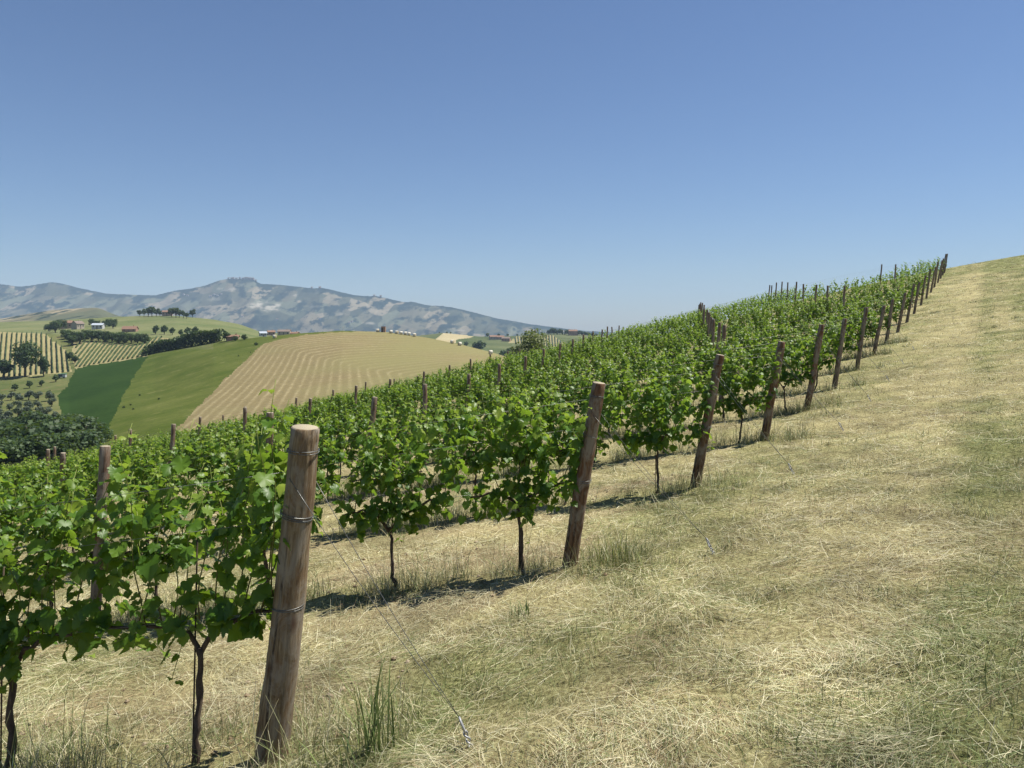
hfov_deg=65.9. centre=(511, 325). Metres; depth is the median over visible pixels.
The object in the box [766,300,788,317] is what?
grapevine
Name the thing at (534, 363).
grapevine
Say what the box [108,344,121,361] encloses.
vine row
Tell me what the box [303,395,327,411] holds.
grapevine
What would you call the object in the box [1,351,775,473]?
trellis wire
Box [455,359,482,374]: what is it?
grapevine
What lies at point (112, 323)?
broadleaf tree
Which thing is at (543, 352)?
trellis post
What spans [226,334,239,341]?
hut
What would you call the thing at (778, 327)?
grapevine
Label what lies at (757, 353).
grapevine
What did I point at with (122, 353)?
vine row
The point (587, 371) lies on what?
grapevine
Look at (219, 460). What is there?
grapevine
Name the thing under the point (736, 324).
grapevine
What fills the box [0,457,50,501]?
grapevine
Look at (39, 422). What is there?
broadleaf tree
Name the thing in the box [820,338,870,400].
guy wire
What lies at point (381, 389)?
grapevine
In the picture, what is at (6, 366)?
round tree
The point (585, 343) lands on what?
grapevine
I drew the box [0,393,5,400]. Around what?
olive tree
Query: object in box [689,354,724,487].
end post
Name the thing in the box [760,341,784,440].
end post
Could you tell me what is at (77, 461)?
grapevine
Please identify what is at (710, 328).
trellis post
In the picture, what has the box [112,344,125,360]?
vine row
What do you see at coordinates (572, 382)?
grapevine
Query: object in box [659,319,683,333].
grapevine
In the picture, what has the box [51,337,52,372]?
vine row
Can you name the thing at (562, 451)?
grapevine
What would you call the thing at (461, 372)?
grapevine
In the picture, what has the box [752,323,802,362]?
grapevine
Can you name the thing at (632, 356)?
grapevine
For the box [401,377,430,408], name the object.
grapevine
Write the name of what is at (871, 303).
grapevine
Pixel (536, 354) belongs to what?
grapevine
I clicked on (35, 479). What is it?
grapevine
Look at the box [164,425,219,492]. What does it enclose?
grapevine
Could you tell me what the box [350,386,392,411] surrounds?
grapevine
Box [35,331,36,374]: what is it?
vine row
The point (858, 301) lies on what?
grapevine
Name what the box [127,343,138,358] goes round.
vine row
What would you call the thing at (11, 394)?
olive tree
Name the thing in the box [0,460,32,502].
grapevine
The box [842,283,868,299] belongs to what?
grapevine
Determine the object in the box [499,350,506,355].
distant tree
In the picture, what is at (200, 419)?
trellis post
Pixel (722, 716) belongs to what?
mown hay
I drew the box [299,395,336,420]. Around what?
grapevine
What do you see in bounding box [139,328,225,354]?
hedge
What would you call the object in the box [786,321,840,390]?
grapevine
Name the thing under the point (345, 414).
grapevine
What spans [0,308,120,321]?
foothill
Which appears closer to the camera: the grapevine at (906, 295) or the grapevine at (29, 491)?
the grapevine at (29, 491)
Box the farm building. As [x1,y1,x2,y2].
[121,325,138,331]
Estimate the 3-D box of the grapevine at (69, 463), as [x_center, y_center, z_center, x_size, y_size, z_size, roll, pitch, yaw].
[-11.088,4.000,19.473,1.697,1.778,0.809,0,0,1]
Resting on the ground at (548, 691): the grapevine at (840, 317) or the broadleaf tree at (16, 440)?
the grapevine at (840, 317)
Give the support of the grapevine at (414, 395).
on the ground at (548, 691)
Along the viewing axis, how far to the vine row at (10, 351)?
471.59 m
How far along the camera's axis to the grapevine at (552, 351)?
48.24 m
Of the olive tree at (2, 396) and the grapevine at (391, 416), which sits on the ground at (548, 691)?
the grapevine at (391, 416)
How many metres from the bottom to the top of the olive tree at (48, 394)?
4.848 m
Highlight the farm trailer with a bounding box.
[58,373,66,377]
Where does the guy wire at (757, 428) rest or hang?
attached to the end post at (700, 457)
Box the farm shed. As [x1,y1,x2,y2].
[91,322,104,329]
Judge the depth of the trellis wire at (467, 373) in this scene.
28.39 m
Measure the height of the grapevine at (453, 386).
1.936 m
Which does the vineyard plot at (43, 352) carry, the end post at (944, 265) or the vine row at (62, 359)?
the vine row at (62, 359)
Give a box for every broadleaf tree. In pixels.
[0,419,13,432]
[0,425,33,439]
[0,436,27,464]
[0,438,56,467]
[0,441,24,464]
[2,423,29,432]
[3,419,61,440]
[12,409,53,424]
[18,429,80,459]
[33,419,61,424]
[38,434,83,462]
[40,414,85,426]
[43,420,97,455]
[48,321,62,332]
[55,319,66,329]
[57,413,92,417]
[62,416,112,441]
[66,335,78,344]
[72,331,85,343]
[78,429,104,446]
[86,330,96,340]
[86,419,113,436]
[88,319,94,325]
[90,330,102,340]
[98,331,109,341]
[106,332,116,342]
[107,319,117,328]
[112,332,121,342]
[118,332,129,342]
[125,333,136,342]
[132,333,141,343]
[136,333,150,342]
[222,331,231,340]
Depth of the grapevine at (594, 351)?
30.73 m
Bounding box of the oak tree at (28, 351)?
[10,340,42,376]
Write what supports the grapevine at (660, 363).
on the ground at (548, 691)
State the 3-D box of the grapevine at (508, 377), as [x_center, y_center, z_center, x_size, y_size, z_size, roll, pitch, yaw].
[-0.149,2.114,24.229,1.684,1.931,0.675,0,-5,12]
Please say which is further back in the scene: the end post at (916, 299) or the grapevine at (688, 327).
the grapevine at (688, 327)
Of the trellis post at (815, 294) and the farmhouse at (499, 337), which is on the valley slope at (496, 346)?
the farmhouse at (499, 337)
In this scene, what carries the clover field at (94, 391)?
on the slope at (58, 386)
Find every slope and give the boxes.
[0,334,212,468]
[419,333,645,358]
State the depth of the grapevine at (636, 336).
47.39 m
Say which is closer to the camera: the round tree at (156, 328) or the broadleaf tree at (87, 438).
the broadleaf tree at (87, 438)
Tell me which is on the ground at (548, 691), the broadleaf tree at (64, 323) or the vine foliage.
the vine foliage
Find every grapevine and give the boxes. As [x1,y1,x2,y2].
[0,424,144,767]
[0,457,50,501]
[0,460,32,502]
[0,467,20,514]
[0,473,110,606]
[0,474,49,576]
[4,455,54,486]
[5,459,56,491]
[9,454,81,538]
[18,457,120,552]
[23,452,97,504]
[51,453,96,477]
[51,456,78,471]
[65,449,121,505]
[70,463,229,618]
[74,447,91,460]
[76,439,138,469]
[79,446,98,476]
[82,441,139,487]
[107,379,318,765]
[110,436,183,483]
[110,449,183,545]
[114,432,142,462]
[120,441,185,498]
[123,434,155,450]
[130,439,169,471]
[138,432,177,452]
[150,427,180,462]
[155,432,238,517]
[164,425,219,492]
[167,427,214,478]
[175,423,206,454]
[175,426,203,445]
[180,425,213,446]
[180,427,281,548]
[201,420,233,434]
[202,422,241,445]
[202,429,322,582]
[205,418,248,454]
[207,420,236,437]
[218,415,277,466]
[224,415,253,437]
[234,411,262,445]
[235,422,292,462]
[236,413,276,444]
[243,413,294,447]
[254,404,279,423]
[264,410,296,430]
[265,418,316,448]
[274,403,312,434]
[275,427,341,500]
[280,405,303,420]
[280,406,327,438]
[294,399,329,423]
[297,404,370,499]
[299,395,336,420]
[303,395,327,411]
[304,399,343,428]
[316,403,477,589]
[316,405,370,474]
[321,390,347,418]
[325,391,353,420]
[327,392,364,413]
[328,390,358,411]
[330,399,366,448]
[335,410,430,525]
[341,398,381,428]
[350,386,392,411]
[351,398,420,466]
[352,387,380,407]
[357,383,393,407]
[359,403,417,446]
[362,395,409,432]
[375,379,401,399]
[377,385,412,435]
[383,385,417,410]
[385,379,409,396]
[389,379,420,402]
[398,377,415,388]
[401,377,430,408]
[409,373,431,391]
[409,385,452,424]
[412,374,455,405]
[412,380,458,415]
[416,391,468,440]
[417,378,445,400]
[418,387,499,460]
[425,368,451,392]
[429,384,535,517]
[431,370,454,383]
[432,389,591,575]
[439,365,460,378]
[439,375,500,417]
[445,368,479,408]
[446,372,487,409]
[448,367,487,399]
[454,362,479,380]
[454,368,479,388]
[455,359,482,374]
[466,384,521,431]
[473,361,504,388]
[476,359,504,384]
[481,356,500,373]
[481,363,533,402]
[483,356,505,367]
[485,366,515,393]
[487,381,562,442]
[490,371,551,411]
[501,355,529,374]
[502,350,525,370]
[503,359,534,384]
[504,350,524,367]
[505,360,528,383]
[514,361,553,389]
[514,373,613,504]
[518,348,541,365]
[518,350,548,369]
[520,366,581,421]
[525,358,572,393]
[528,354,556,375]
[531,368,591,410]
[532,354,564,379]
[545,345,575,366]
[546,343,562,358]
[547,344,565,361]
[549,353,584,385]
[551,347,585,369]
[555,364,630,462]
[562,352,593,384]
[563,337,586,354]
[564,360,638,434]
[565,355,607,391]
[568,340,592,363]
[570,340,597,359]
[579,344,608,366]
[581,349,618,378]
[584,335,603,349]
[584,354,646,417]
[587,336,608,353]
[592,344,626,370]
[594,336,620,356]
[604,332,623,347]
[606,335,639,362]
[606,347,654,389]
[607,357,724,493]
[609,332,633,348]
[618,343,656,376]
[620,333,646,352]
[622,327,643,344]
[622,339,660,364]
[624,347,704,403]
[625,363,703,453]
[630,330,662,364]
[631,328,654,345]
[638,347,696,390]
[641,324,662,339]
[645,340,689,379]
[646,329,671,346]
[651,332,687,360]
[651,338,690,368]
[654,323,677,340]
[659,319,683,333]
[663,323,692,352]
[671,321,699,341]
[676,321,700,342]
[680,339,752,420]
[681,314,705,327]
[684,328,726,355]
[685,333,738,382]
[689,343,730,373]
[690,332,729,360]
[692,318,727,346]
[694,322,721,341]
[697,348,779,443]
[711,313,725,324]
[716,320,752,348]
[717,312,745,330]
[721,315,747,333]
[721,317,751,343]
[724,307,749,324]
[727,326,772,356]
[730,328,777,370]
[737,332,798,391]
[742,329,826,410]
[743,304,773,327]
[745,304,770,320]
[746,310,773,331]
[749,313,783,337]
[752,317,788,344]
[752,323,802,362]
[765,302,794,323]
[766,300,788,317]
[773,303,800,336]
[773,326,817,378]
[779,309,811,342]
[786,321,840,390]
[787,317,825,341]
[788,294,814,323]
[790,300,820,318]
[794,301,824,323]
[796,313,847,347]
[807,306,840,327]
[814,318,863,356]
[815,295,842,316]
[817,290,834,307]
[820,304,857,336]
[821,298,858,322]
[829,309,877,343]
[833,290,856,307]
[839,299,872,332]
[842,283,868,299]
[842,291,866,311]
[853,296,879,323]
[854,286,878,305]
[856,302,896,345]
[867,282,885,297]
[867,288,896,308]
[872,296,900,322]
[876,284,901,300]
[877,287,915,323]
[882,275,910,293]
[889,285,915,314]
[900,280,925,305]
[903,274,926,291]
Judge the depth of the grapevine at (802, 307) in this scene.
41.22 m
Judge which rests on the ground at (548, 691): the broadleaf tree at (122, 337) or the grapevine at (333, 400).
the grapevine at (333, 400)
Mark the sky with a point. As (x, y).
(585, 165)
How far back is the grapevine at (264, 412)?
33.34 m
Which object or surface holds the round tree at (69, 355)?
on the slope at (58, 386)
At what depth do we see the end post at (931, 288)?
52.09 m
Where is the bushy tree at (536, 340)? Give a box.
[510,328,549,366]
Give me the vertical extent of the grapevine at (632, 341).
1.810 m
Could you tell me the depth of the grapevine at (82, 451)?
31.10 m
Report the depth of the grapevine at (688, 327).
42.22 m
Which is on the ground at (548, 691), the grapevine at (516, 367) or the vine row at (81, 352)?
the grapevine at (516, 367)
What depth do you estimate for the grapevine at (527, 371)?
27.78 m
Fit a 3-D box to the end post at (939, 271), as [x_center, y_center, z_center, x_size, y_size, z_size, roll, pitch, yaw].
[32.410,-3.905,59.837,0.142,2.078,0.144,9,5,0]
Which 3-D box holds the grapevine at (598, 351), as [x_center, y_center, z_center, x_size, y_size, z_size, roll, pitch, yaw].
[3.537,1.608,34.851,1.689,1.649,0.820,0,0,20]
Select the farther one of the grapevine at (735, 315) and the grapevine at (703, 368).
the grapevine at (735, 315)
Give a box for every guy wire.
[289,478,472,747]
[590,411,714,553]
[717,377,794,473]
[779,358,843,430]
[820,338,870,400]
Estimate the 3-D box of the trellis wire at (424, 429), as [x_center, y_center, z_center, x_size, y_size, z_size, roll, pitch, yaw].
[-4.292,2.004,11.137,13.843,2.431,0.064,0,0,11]
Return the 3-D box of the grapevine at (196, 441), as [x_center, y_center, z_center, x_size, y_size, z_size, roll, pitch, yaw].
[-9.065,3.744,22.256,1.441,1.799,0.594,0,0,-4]
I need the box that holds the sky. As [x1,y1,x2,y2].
[0,0,1023,333]
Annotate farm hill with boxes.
[0,316,277,341]
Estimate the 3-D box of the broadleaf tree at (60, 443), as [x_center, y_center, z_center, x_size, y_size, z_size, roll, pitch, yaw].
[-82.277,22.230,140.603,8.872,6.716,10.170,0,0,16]
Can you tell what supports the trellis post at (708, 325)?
on the ground at (548, 691)
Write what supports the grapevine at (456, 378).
on the ground at (548, 691)
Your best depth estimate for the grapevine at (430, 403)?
20.87 m
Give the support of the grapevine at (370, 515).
on the ground at (548, 691)
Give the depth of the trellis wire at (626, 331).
42.75 m
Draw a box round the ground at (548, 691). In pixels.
[0,255,1023,767]
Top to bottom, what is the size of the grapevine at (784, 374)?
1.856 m
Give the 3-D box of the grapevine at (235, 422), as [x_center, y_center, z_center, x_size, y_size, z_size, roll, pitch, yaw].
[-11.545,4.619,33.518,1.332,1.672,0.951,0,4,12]
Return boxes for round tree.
[0,359,13,377]
[11,384,18,389]
[26,381,32,387]
[36,356,49,376]
[51,374,58,381]
[66,352,73,360]
[71,355,79,362]
[152,325,159,333]
[160,325,168,333]
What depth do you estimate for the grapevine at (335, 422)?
17.88 m
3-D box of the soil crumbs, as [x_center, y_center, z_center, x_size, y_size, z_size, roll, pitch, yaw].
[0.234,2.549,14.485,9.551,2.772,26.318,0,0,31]
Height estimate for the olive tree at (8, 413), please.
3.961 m
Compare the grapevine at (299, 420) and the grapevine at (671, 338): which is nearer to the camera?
the grapevine at (299, 420)
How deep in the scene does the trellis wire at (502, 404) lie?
13.64 m
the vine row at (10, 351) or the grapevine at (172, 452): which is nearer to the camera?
the grapevine at (172, 452)
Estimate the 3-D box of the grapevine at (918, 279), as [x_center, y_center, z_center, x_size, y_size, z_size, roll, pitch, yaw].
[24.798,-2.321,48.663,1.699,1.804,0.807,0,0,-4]
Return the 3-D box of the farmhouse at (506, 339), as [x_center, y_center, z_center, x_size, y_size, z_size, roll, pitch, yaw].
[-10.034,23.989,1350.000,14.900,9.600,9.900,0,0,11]
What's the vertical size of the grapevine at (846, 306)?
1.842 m
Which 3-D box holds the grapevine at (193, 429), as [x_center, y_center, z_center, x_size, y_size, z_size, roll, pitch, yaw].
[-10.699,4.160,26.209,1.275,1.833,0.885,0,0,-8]
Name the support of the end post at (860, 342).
on the ground at (548, 691)
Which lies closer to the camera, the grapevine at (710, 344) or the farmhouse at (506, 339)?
the grapevine at (710, 344)
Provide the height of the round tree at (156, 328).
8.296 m
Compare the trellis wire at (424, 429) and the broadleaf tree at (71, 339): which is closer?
the trellis wire at (424, 429)
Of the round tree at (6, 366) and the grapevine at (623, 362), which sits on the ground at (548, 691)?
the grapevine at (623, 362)
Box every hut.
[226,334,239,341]
[381,326,385,331]
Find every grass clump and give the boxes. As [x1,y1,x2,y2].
[300,720,371,767]
[325,650,413,764]
[498,597,536,616]
[578,530,651,569]
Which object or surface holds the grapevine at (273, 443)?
on the ground at (548, 691)
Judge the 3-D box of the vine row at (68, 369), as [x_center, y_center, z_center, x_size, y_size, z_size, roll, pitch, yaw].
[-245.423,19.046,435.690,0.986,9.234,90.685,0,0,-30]
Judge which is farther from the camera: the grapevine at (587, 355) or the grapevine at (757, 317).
the grapevine at (757, 317)
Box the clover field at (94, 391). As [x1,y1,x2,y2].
[57,356,147,455]
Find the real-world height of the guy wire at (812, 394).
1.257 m
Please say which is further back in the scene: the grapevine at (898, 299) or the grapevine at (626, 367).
the grapevine at (898, 299)
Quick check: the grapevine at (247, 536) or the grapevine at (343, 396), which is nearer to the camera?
the grapevine at (247, 536)
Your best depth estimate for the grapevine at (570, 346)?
48.16 m
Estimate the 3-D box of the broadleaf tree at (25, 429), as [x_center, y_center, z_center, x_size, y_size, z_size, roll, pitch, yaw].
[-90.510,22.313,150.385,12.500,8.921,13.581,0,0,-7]
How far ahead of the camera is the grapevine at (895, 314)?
32.63 m
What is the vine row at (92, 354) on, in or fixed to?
on the vineyard plot at (74, 349)
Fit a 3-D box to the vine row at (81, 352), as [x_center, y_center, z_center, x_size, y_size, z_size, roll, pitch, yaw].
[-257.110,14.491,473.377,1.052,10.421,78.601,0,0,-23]
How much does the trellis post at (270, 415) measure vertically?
2.148 m
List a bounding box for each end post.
[254,424,319,765]
[562,381,605,567]
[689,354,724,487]
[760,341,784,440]
[804,324,824,409]
[832,318,846,388]
[855,307,867,369]
[873,305,885,354]
[884,299,893,342]
[896,293,906,332]
[905,284,914,322]
[913,282,920,313]
[920,275,926,305]
[925,269,930,298]
[930,267,936,292]
[933,262,938,287]
[937,260,942,282]
[942,254,946,274]
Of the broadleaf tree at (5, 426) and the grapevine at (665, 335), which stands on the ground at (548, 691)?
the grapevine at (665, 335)
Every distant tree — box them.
[475,339,486,348]
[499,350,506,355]
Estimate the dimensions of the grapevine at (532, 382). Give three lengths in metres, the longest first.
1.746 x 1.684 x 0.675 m
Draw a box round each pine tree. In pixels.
[147,306,154,314]
[171,308,180,315]
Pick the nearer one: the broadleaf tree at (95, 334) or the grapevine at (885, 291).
the grapevine at (885, 291)
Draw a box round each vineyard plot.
[0,332,71,378]
[72,337,168,368]
[508,335,562,346]
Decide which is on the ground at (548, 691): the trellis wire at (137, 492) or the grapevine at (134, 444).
the grapevine at (134, 444)
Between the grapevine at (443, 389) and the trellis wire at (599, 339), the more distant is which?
the trellis wire at (599, 339)
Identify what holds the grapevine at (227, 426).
on the ground at (548, 691)
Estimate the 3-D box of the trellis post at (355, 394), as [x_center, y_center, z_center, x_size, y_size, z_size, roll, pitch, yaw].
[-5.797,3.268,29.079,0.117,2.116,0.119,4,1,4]
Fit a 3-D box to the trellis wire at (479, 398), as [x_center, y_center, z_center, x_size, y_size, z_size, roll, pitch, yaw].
[-6.505,2.803,18.428,25.820,4.648,0.067,0,0,11]
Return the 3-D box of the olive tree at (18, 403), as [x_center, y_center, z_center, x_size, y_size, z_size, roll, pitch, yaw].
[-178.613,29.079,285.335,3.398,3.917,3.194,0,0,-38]
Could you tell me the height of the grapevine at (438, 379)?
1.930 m
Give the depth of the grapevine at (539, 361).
35.36 m
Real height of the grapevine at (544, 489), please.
1.826 m
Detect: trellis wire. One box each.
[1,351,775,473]
[3,339,801,468]
[3,430,564,514]
[3,472,283,510]
[5,310,876,465]
[5,399,587,489]
[6,521,277,555]
[7,306,871,467]
[7,370,709,479]
[9,350,807,477]
[10,611,270,639]
[12,390,703,495]
[15,317,862,462]
[16,327,840,463]
[19,482,560,558]
[28,366,773,481]
[55,338,834,464]
[56,318,872,460]
[141,326,859,444]
[150,297,896,436]
[191,290,910,429]
[299,287,898,404]
[405,279,922,379]
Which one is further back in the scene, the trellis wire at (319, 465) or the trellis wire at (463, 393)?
the trellis wire at (463, 393)
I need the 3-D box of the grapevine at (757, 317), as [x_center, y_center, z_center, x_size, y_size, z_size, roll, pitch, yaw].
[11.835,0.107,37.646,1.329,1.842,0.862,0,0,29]
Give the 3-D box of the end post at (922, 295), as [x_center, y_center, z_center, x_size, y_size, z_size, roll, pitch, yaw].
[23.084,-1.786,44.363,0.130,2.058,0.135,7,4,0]
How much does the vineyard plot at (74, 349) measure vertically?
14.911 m
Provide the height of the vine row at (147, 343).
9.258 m
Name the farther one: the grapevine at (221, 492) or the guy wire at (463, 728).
the grapevine at (221, 492)
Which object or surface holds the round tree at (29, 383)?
on the slope at (58, 386)
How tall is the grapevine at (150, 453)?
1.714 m
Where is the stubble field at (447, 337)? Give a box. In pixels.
[436,333,472,342]
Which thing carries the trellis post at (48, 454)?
on the ground at (548, 691)
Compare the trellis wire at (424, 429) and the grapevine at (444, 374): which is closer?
the trellis wire at (424, 429)
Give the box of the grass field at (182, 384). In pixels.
[104,331,366,445]
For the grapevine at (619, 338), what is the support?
on the ground at (548, 691)
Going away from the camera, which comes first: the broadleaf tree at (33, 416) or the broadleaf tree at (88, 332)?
the broadleaf tree at (33, 416)
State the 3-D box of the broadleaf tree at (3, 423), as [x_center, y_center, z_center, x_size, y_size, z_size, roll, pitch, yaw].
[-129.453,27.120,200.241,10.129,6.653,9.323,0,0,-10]
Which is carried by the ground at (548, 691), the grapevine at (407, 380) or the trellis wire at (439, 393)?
the grapevine at (407, 380)
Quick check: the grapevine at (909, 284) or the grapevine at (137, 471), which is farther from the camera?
the grapevine at (909, 284)
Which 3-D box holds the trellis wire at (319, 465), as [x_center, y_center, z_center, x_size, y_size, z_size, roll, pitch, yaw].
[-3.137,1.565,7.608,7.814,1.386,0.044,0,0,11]
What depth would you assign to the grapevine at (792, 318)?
33.30 m
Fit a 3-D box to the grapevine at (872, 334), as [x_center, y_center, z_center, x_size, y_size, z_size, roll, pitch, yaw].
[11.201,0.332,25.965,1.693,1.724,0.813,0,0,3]
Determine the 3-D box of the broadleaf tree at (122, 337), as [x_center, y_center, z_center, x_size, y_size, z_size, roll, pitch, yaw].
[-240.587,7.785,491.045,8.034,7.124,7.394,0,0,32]
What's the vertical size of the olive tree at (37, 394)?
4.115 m
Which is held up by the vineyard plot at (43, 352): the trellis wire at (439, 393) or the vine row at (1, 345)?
the vine row at (1, 345)
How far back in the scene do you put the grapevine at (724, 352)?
16.36 m
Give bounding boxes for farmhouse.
[61,320,72,328]
[71,320,84,328]
[162,310,172,315]
[259,331,266,336]
[267,330,275,335]
[277,329,290,334]
[489,335,496,339]
[496,335,503,339]
[502,337,510,341]
[568,329,577,335]
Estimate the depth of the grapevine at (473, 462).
10.41 m
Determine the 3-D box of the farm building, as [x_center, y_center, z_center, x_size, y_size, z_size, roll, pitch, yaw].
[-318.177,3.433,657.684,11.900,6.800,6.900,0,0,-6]
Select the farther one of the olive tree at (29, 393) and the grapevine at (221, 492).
the olive tree at (29, 393)
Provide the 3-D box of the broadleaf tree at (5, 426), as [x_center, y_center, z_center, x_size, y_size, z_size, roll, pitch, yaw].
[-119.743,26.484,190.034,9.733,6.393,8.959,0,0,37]
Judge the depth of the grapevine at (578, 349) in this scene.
43.44 m
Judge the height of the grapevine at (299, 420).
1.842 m
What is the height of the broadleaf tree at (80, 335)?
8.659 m
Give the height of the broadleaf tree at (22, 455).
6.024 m
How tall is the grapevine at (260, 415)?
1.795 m
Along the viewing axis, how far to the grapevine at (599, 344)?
43.23 m
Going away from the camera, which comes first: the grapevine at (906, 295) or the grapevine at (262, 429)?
the grapevine at (262, 429)
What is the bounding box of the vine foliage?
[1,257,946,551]
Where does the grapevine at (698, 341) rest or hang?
on the ground at (548, 691)
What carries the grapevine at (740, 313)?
on the ground at (548, 691)
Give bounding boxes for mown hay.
[0,256,1023,767]
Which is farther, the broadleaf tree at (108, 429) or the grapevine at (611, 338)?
the broadleaf tree at (108, 429)
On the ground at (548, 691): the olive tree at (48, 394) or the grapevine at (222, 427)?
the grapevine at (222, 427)
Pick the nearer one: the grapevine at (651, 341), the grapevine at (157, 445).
the grapevine at (157, 445)
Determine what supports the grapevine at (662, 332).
on the ground at (548, 691)
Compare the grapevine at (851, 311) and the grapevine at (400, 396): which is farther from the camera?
the grapevine at (851, 311)
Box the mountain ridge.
[0,279,660,336]
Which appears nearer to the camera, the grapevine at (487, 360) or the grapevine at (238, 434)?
the grapevine at (238, 434)
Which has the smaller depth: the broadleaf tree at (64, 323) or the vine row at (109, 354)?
the vine row at (109, 354)
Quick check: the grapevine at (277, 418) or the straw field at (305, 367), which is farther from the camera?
the straw field at (305, 367)
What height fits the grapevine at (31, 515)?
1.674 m
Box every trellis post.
[45,449,49,479]
[52,447,55,474]
[58,452,65,498]
[90,445,110,610]
[128,429,131,476]
[167,424,175,499]
[197,417,201,443]
[243,407,246,439]
[265,412,273,543]
[307,398,311,420]
[354,385,357,406]
[361,397,376,494]
[420,371,424,407]
[422,384,426,463]
[465,374,470,406]
[497,364,500,403]
[523,356,526,383]
[541,349,544,370]
[558,343,560,363]
[703,308,704,326]
[705,310,707,328]
[706,312,709,343]
[709,317,712,341]
[711,319,714,365]
[716,322,720,352]
[718,325,726,400]
[802,284,803,313]
[813,285,817,313]
[826,285,828,323]
[842,286,845,309]
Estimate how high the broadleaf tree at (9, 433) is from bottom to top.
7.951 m
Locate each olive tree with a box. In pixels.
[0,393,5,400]
[0,415,9,420]
[3,410,12,416]
[6,403,13,409]
[7,392,15,399]
[12,407,25,416]
[13,400,22,407]
[14,392,23,399]
[23,401,33,408]
[23,406,30,411]
[24,390,34,399]
[33,391,42,399]
[33,401,42,406]
[35,406,43,411]
[40,407,52,413]
[45,390,55,398]
[47,397,56,406]
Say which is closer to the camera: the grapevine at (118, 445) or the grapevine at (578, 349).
the grapevine at (118, 445)
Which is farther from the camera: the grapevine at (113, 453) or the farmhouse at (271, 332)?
the farmhouse at (271, 332)
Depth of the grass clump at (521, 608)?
5.74 m
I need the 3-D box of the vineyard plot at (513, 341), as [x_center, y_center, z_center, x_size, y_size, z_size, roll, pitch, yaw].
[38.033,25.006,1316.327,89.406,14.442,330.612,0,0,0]
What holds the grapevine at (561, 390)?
on the ground at (548, 691)
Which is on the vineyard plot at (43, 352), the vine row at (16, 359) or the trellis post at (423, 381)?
the vine row at (16, 359)
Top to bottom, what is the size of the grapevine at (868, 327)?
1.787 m
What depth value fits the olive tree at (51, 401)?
290.36 m
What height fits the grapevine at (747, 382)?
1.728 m
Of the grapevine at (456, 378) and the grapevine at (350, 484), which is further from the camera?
the grapevine at (456, 378)
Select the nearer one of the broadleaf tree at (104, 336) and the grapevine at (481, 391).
the grapevine at (481, 391)
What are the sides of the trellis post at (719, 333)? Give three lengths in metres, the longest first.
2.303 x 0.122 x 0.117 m
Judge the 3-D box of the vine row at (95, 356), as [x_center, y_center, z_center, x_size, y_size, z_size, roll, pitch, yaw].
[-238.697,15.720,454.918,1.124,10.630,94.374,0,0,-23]
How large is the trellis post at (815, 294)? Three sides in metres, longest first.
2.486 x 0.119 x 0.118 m
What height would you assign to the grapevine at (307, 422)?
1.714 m
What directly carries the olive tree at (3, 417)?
on the slope at (58, 386)
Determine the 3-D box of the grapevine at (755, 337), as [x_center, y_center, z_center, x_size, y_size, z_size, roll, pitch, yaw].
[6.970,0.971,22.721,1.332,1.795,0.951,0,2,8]
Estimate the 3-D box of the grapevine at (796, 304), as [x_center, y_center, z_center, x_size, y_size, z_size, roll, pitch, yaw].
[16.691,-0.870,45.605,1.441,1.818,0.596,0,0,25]
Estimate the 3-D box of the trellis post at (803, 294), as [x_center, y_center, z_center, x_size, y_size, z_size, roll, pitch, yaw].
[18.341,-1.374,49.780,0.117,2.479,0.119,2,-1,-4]
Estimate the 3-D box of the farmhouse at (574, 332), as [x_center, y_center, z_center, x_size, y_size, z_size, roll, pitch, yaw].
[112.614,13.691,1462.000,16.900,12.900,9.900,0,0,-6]
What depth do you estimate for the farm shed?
715.32 m
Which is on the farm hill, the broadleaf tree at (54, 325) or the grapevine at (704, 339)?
the broadleaf tree at (54, 325)
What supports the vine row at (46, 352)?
on the vineyard plot at (43, 352)
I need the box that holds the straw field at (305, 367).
[176,331,509,431]
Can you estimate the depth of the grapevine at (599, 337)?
47.85 m
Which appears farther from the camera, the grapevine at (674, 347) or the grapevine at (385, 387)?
the grapevine at (385, 387)
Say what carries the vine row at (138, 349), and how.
on the vineyard plot at (74, 349)
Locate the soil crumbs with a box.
[0,366,868,767]
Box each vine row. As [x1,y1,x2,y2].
[0,332,2,359]
[4,332,7,359]
[9,332,12,376]
[14,332,17,375]
[19,332,22,375]
[30,332,32,374]
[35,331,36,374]
[46,334,47,373]
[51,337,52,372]
[56,341,58,372]
[60,345,63,371]
[65,350,69,371]
[75,340,94,366]
[75,341,85,353]
[77,340,90,357]
[79,341,98,366]
[83,342,102,365]
[88,342,105,364]
[93,343,109,363]
[98,343,113,363]
[103,344,116,362]
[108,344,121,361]
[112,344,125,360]
[117,344,129,360]
[122,344,133,359]
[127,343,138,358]
[132,342,144,357]
[136,340,149,357]
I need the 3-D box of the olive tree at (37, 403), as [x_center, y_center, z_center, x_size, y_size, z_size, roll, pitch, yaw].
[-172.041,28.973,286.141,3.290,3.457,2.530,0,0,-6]

